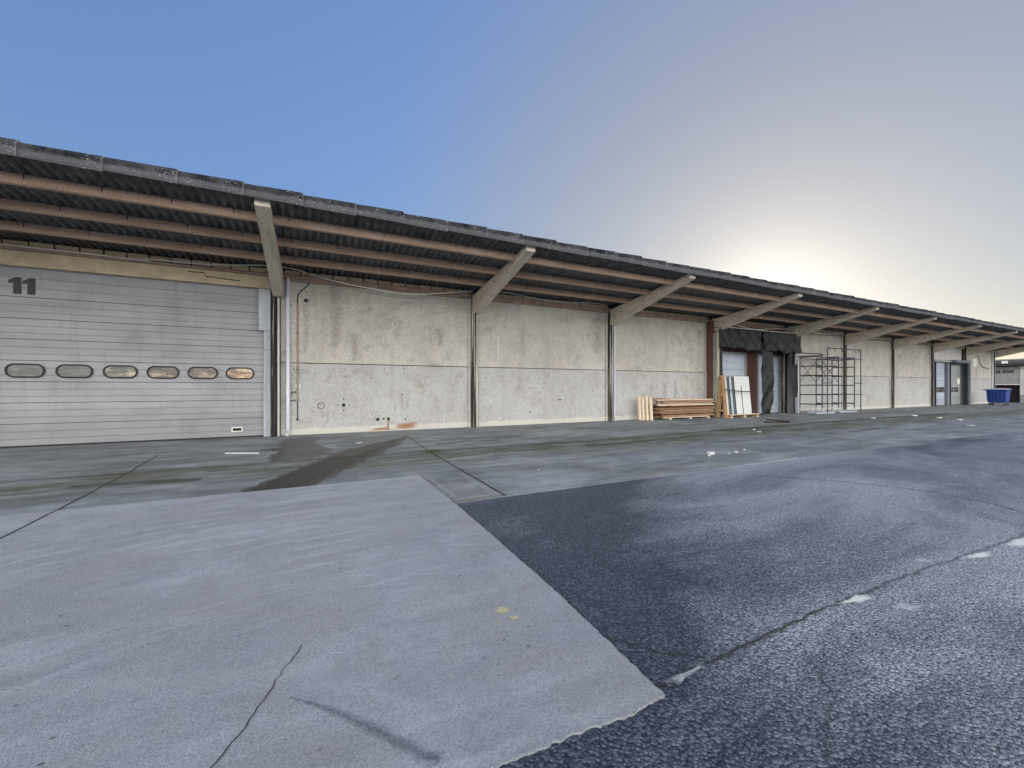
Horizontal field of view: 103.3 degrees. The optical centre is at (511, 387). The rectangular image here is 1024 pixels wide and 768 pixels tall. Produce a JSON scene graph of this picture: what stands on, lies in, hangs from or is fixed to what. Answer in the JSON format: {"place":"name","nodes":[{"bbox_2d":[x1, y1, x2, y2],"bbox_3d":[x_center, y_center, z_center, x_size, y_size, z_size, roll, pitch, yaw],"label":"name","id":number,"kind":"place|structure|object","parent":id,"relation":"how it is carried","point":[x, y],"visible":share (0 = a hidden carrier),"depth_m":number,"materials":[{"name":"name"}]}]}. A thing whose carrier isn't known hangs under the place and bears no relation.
{"place":"outdoors","nodes":[
{"label":"outdoors","id":0,"kind":"place"},
{"bbox_2d":[0,476,664,767],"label":"concrete slab","id":1,"kind":"structure","parent":0,"point":[412,622],"depth_m":2.32,"materials":[{"name":"grey concrete"}]},
{"bbox_2d":[421,448,440,452],"bbox_3d":[-1.827,1.411,9.156,0.558,0.071,0.206,0,0,-33],"label":"weed","id":2,"kind":"object","parent":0,"point":[427,450],"visible":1,"depth_m":9.13,"materials":[{"name":"green plant"}]},
{"bbox_2d":[0,402,1023,514],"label":"pavement","id":3,"kind":"structure","parent":0,"point":[466,464],"depth_m":8.77,"materials":[{"name":"concrete"}]},
{"bbox_2d":[225,453,258,453],"bbox_3d":[-5.899,1.436,8.866,0.738,0.018,0.035,0,0,1],"label":"lath","id":4,"kind":"object","parent":3,"relation":"on","point":[241,453],"visible":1,"depth_m":8.85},
{"bbox_2d":[0,137,1023,447],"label":"warehouse","id":5,"kind":"structure","parent":3,"relation":"on","point":[142,303],"depth_m":12.29,"materials":[{"name":"concrete"}]},
{"bbox_2d":[0,266,263,447],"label":"sectional door","id":6,"kind":"structure","parent":5,"relation":"in","point":[85,358],"depth_m":10.67,"materials":[{"name":"metal"}]},
{"bbox_2d":[720,354,743,415],"bbox_3d":[11.285,-0.150,21.180,2.570,3.200,0.062,0,0,-26],"label":"sectional door","id":7,"kind":"structure","parent":5,"relation":"in","point":[733,364],"depth_m":21.34,"materials":[{"name":"white metal"}]},
{"bbox_2d":[759,356,777,413],"bbox_3d":[14.287,-0.150,22.644,1.850,3.200,0.065,0,0,-26],"label":"sectional door","id":8,"kind":"structure","parent":5,"relation":"in","point":[774,409],"depth_m":22.88,"materials":[{"name":"white metal"}]},
{"bbox_2d":[936,362,944,405],"bbox_3d":[33.738,-0.290,32.137,2.402,3.480,0.077,0,0,-26],"label":"sectional door","id":9,"kind":"structure","parent":5,"relation":"in","point":[940,377],"depth_m":32.32,"materials":[{"name":"metal"}]},
{"bbox_2d":[951,364,959,404],"bbox_3d":[36.659,-0.290,33.564,2.100,3.480,0.077,0,0,-26],"label":"sectional door","id":10,"kind":"structure","parent":5,"relation":"in","point":[955,369],"depth_m":33.59,"materials":[{"name":"metal"}]},
{"bbox_2d":[973,358,976,366],"bbox_3d":[40.044,-2.150,35.075,0.750,0.700,0.028,0,0,-26],"label":"wall sign","id":11,"kind":"object","parent":5,"relation":"attached to","point":[974,362],"visible":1,"depth_m":35.00,"materials":[{"name":"white plastic"}]},
{"bbox_2d":[637,397,641,419],"bbox_3d":[5.596,0.922,17.781,0.140,1.030,0.080,-1,-7,7],"label":"timber post","id":12,"kind":"object","parent":3,"relation":"on","point":[639,408],"visible":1,"depth_m":17.75,"materials":[{"name":"brown wood"}]},
{"bbox_2d":[641,397,644,419],"bbox_3d":[5.730,0.937,17.733,0.120,1.000,0.080,-1,-7,7],"label":"timber post","id":13,"kind":"object","parent":3,"relation":"on","point":[642,408],"visible":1,"depth_m":17.71,"materials":[{"name":"brown wood"}]},
{"bbox_2d":[645,396,648,419],"bbox_3d":[5.890,0.902,17.704,0.130,1.070,0.080,-1,-7,7],"label":"timber post","id":14,"kind":"object","parent":3,"relation":"on","point":[646,408],"visible":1,"depth_m":17.68,"materials":[{"name":"brown wood"}]},
{"bbox_2d":[649,397,652,419],"bbox_3d":[6.060,0.937,17.672,0.140,1.000,0.080,-1,-7,7],"label":"timber post","id":15,"kind":"object","parent":3,"relation":"on","point":[650,409],"visible":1,"depth_m":17.65,"materials":[{"name":"brown wood"}]},
{"bbox_2d":[716,376,727,417],"bbox_3d":[10.106,0.442,19.481,0.260,2.024,0.509,0,0,-26],"label":"glass rack","id":16,"kind":"object","parent":3,"relation":"on","point":[722,391],"visible":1,"depth_m":19.41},
{"bbox_2d":[722,413,758,417],"bbox_3d":[11.264,1.375,19.947,2.150,0.150,0.520,0,0,-26],"label":"pallet","id":17,"kind":"object","parent":3,"relation":"on","point":[744,415],"visible":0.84,"depth_m":19.79,"materials":[{"name":"brown wood"}]},
{"bbox_2d":[725,376,728,413],"bbox_3d":[10.640,0.372,19.685,0.800,1.860,0.028,0,-6,-26],"label":"glass sheet","id":18,"kind":"object","parent":17,"relation":"on","point":[727,395],"visible":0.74,"depth_m":19.53,"materials":[{"name":"white glass"}]},
{"bbox_2d":[726,376,731,413],"bbox_3d":[10.713,0.382,19.686,0.670,1.840,0.028,0,-6,-26],"label":"glass sheet","id":19,"kind":"object","parent":17,"relation":"on","point":[727,379],"visible":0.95,"depth_m":19.55,"materials":[{"name":"grey glass"}]},
{"bbox_2d":[728,376,733,413],"bbox_3d":[10.820,0.377,19.706,0.660,1.850,0.028,0,-6,-26],"label":"glass sheet","id":20,"kind":"object","parent":17,"relation":"on","point":[731,396],"visible":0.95,"depth_m":19.59,"materials":[{"name":"white glass"}]},
{"bbox_2d":[731,377,736,413],"bbox_3d":[10.950,0.387,19.735,0.600,1.830,0.028,0,-6,-26],"label":"glass sheet","id":21,"kind":"object","parent":17,"relation":"on","point":[733,392],"visible":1,"depth_m":19.62,"materials":[{"name":"grey glass"}]},
{"bbox_2d":[733,376,751,413],"bbox_3d":[11.309,0.372,19.878,1.130,1.860,0.028,0,-6,-26],"label":"glass sheet","id":22,"kind":"object","parent":17,"relation":"on","point":[739,381],"visible":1,"depth_m":19.76,"materials":[{"name":"white glass"}]},
{"bbox_2d":[725,389,754,391],"bbox_3d":[11.060,0.145,19.559,1.880,0.155,0.122,0,0,-18],"label":"strap","id":23,"kind":"object","parent":22,"relation":"attached to","point":[739,391],"visible":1,"depth_m":19.46,"materials":[{"name":"black plastic"}]},
{"bbox_2d":[741,386,751,413],"bbox_3d":[11.516,0.611,19.921,0.620,1.380,0.027,0,-6,-26],"label":"glass sheet","id":24,"kind":"object","parent":17,"relation":"on","point":[746,401],"visible":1,"depth_m":19.90,"materials":[{"name":"white glass"}]},
{"bbox_2d":[798,347,862,413],"bbox_3d":[18.015,-0.380,23.250,5.018,3.660,1.328,0,0,-26],"label":"scaffold","id":25,"kind":"object","parent":3,"relation":"on","point":[822,411],"visible":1,"depth_m":23.09,"materials":[{"name":"metal"}]},
{"bbox_2d":[983,388,1012,404],"bbox_3d":[39.774,0.755,33.169,1.050,1.390,1.420,0,0,-26],"label":"dumpster","id":26,"kind":"object","parent":3,"relation":"on","point":[998,395],"visible":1,"depth_m":32.88,"materials":[{"name":"plastic"}]},
{"bbox_2d":[995,358,1023,402],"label":"storage building","id":27,"kind":"structure","parent":3,"relation":"on","point":[1009,373],"depth_m":39.49,"materials":[{"name":"metal"}]},
{"bbox_2d":[995,366,1019,401],"bbox_3d":[48.296,-0.295,40.614,0.440,3.490,3.360,0,0,-26],"label":"lifting door","id":28,"kind":"structure","parent":27,"relation":"in","point":[1005,377],"depth_m":39.65,"materials":[{"name":"metal"}]},
{"bbox_3d":[9.246,1.413,19.578,0.100,0.075,0.630,0,0,-26],"label":"timber bearer","id":29,"kind":"object","parent":3,"relation":"on","visible":0},
{"bbox_2d":[665,416,703,417],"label":"timber plank","id":30,"kind":"object","parent":29,"relation":"on","point":[687,416],"visible":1,"depth_m":18.65,"materials":[{"name":"brown wood"}]},
{"bbox_2d":[663,414,712,416],"bbox_3d":[8.256,1.323,18.895,3.336,0.027,0.144,0,0,-26],"label":"timber plank","id":31,"kind":"object","parent":30,"relation":"on","point":[687,415],"visible":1,"depth_m":18.93,"materials":[{"name":"brown wood"}]},
{"bbox_2d":[663,413,710,415],"bbox_3d":[8.155,1.276,18.845,3.372,0.029,0.137,0,0,-26],"label":"timber plank","id":32,"kind":"object","parent":31,"relation":"on","point":[687,414],"visible":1,"depth_m":18.77,"materials":[{"name":"brown wood"}]},
{"bbox_2d":[666,413,708,414],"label":"timber plank","id":33,"kind":"object","parent":32,"relation":"on","point":[684,414],"visible":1,"depth_m":18.65,"materials":[{"name":"brown wood"}]},
{"bbox_2d":[660,411,712,413],"bbox_3d":[8.180,1.178,18.871,3.392,0.031,0.105,0,0,-26],"label":"timber plank","id":34,"kind":"object","parent":33,"relation":"on","point":[684,412],"visible":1,"depth_m":18.82,"materials":[{"name":"brown wood"}]},
{"bbox_2d":[661,411,705,412],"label":"timber plank","id":35,"kind":"object","parent":34,"relation":"on","point":[679,412],"visible":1,"depth_m":18.60,"materials":[{"name":"brown wood"}]},
{"bbox_2d":[657,410,708,411],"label":"timber plank","id":36,"kind":"object","parent":35,"relation":"on","point":[681,411],"visible":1,"depth_m":18.56,"materials":[{"name":"brown wood"}]},
{"bbox_2d":[661,409,709,410],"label":"timber plank","id":37,"kind":"object","parent":36,"relation":"on","point":[687,409],"visible":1,"depth_m":18.91,"materials":[{"name":"brown wood"}]},
{"bbox_2d":[659,408,706,409],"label":"timber plank","id":38,"kind":"object","parent":37,"relation":"on","point":[676,409],"visible":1,"depth_m":18.48,"materials":[{"name":"brown wood"}]},
{"bbox_2d":[656,407,709,408],"bbox_3d":[8.097,0.950,18.818,3.887,0.022,0.115,0,0,-26],"label":"timber plank","id":39,"kind":"object","parent":38,"relation":"on","point":[677,408],"visible":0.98,"depth_m":18.48,"materials":[{"name":"brown wood"}]},
{"bbox_2d":[656,406,713,407],"bbox_3d":[8.073,0.904,18.793,3.611,0.025,0.146,0,0,-26],"label":"timber plank","id":40,"kind":"object","parent":39,"relation":"on","point":[689,406],"visible":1,"depth_m":18.76,"materials":[{"name":"brown wood"}]},
{"bbox_2d":[668,405,711,406],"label":"timber plank","id":41,"kind":"object","parent":40,"relation":"on","point":[690,405],"visible":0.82,"depth_m":18.84,"materials":[{"name":"beige wood"}]},
{"bbox_2d":[657,404,713,405],"bbox_3d":[8.089,0.800,18.802,3.577,0.043,0.144,0,0,-26],"label":"timber plank","id":42,"kind":"object","parent":41,"relation":"on","point":[684,404],"visible":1,"depth_m":18.61,"materials":[{"name":"brown wood"}]},
{"bbox_2d":[656,403,702,404],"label":"timber plank","id":43,"kind":"object","parent":42,"relation":"on","point":[681,403],"visible":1,"depth_m":18.68,"materials":[{"name":"brown wood"}]},
{"bbox_2d":[662,401,715,402],"bbox_3d":[8.304,0.684,18.915,3.410,0.041,0.137,0,0,-26],"label":"timber plank","id":44,"kind":"object","parent":43,"relation":"on","point":[689,402],"visible":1,"depth_m":18.80,"materials":[{"name":"brown wood"}]},
{"bbox_2d":[661,400,714,401],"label":"timber plank","id":45,"kind":"object","parent":44,"relation":"on","point":[691,400],"visible":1,"depth_m":19.02,"materials":[{"name":"brown wood"}]},
{"bbox_2d":[656,399,712,400],"bbox_3d":[8.064,0.570,18.823,3.650,0.029,0.088,0,0,-26],"label":"timber plank","id":46,"kind":"object","parent":45,"relation":"on","point":[688,399],"visible":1,"depth_m":18.94,"materials":[{"name":"brown wood"}]},
{"bbox_2d":[0,0,1023,359],"label":"sky","id":47,"kind":"structure","parent":0,"point":[867,149],"materials":[{"name":"blue"}]},
{"bbox_2d":[421,429,1023,767],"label":"road","id":48,"kind":"structure","parent":0,"point":[860,609],"depth_m":2.77,"materials":[{"name":"grey asphalt"}]},
{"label":"broken board","id":49,"kind":"object","parent":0,"visible":0},
{"bbox_2d":[766,419,789,421],"bbox_3d":[11.070,1.375,16.869,0.130,0.050,0.900,0,0,-26],"label":"broken board","id":50,"kind":"object","parent":49,"relation":"on","point":[777,420],"visible":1,"depth_m":16.81,"materials":[{"name":"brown wood"}]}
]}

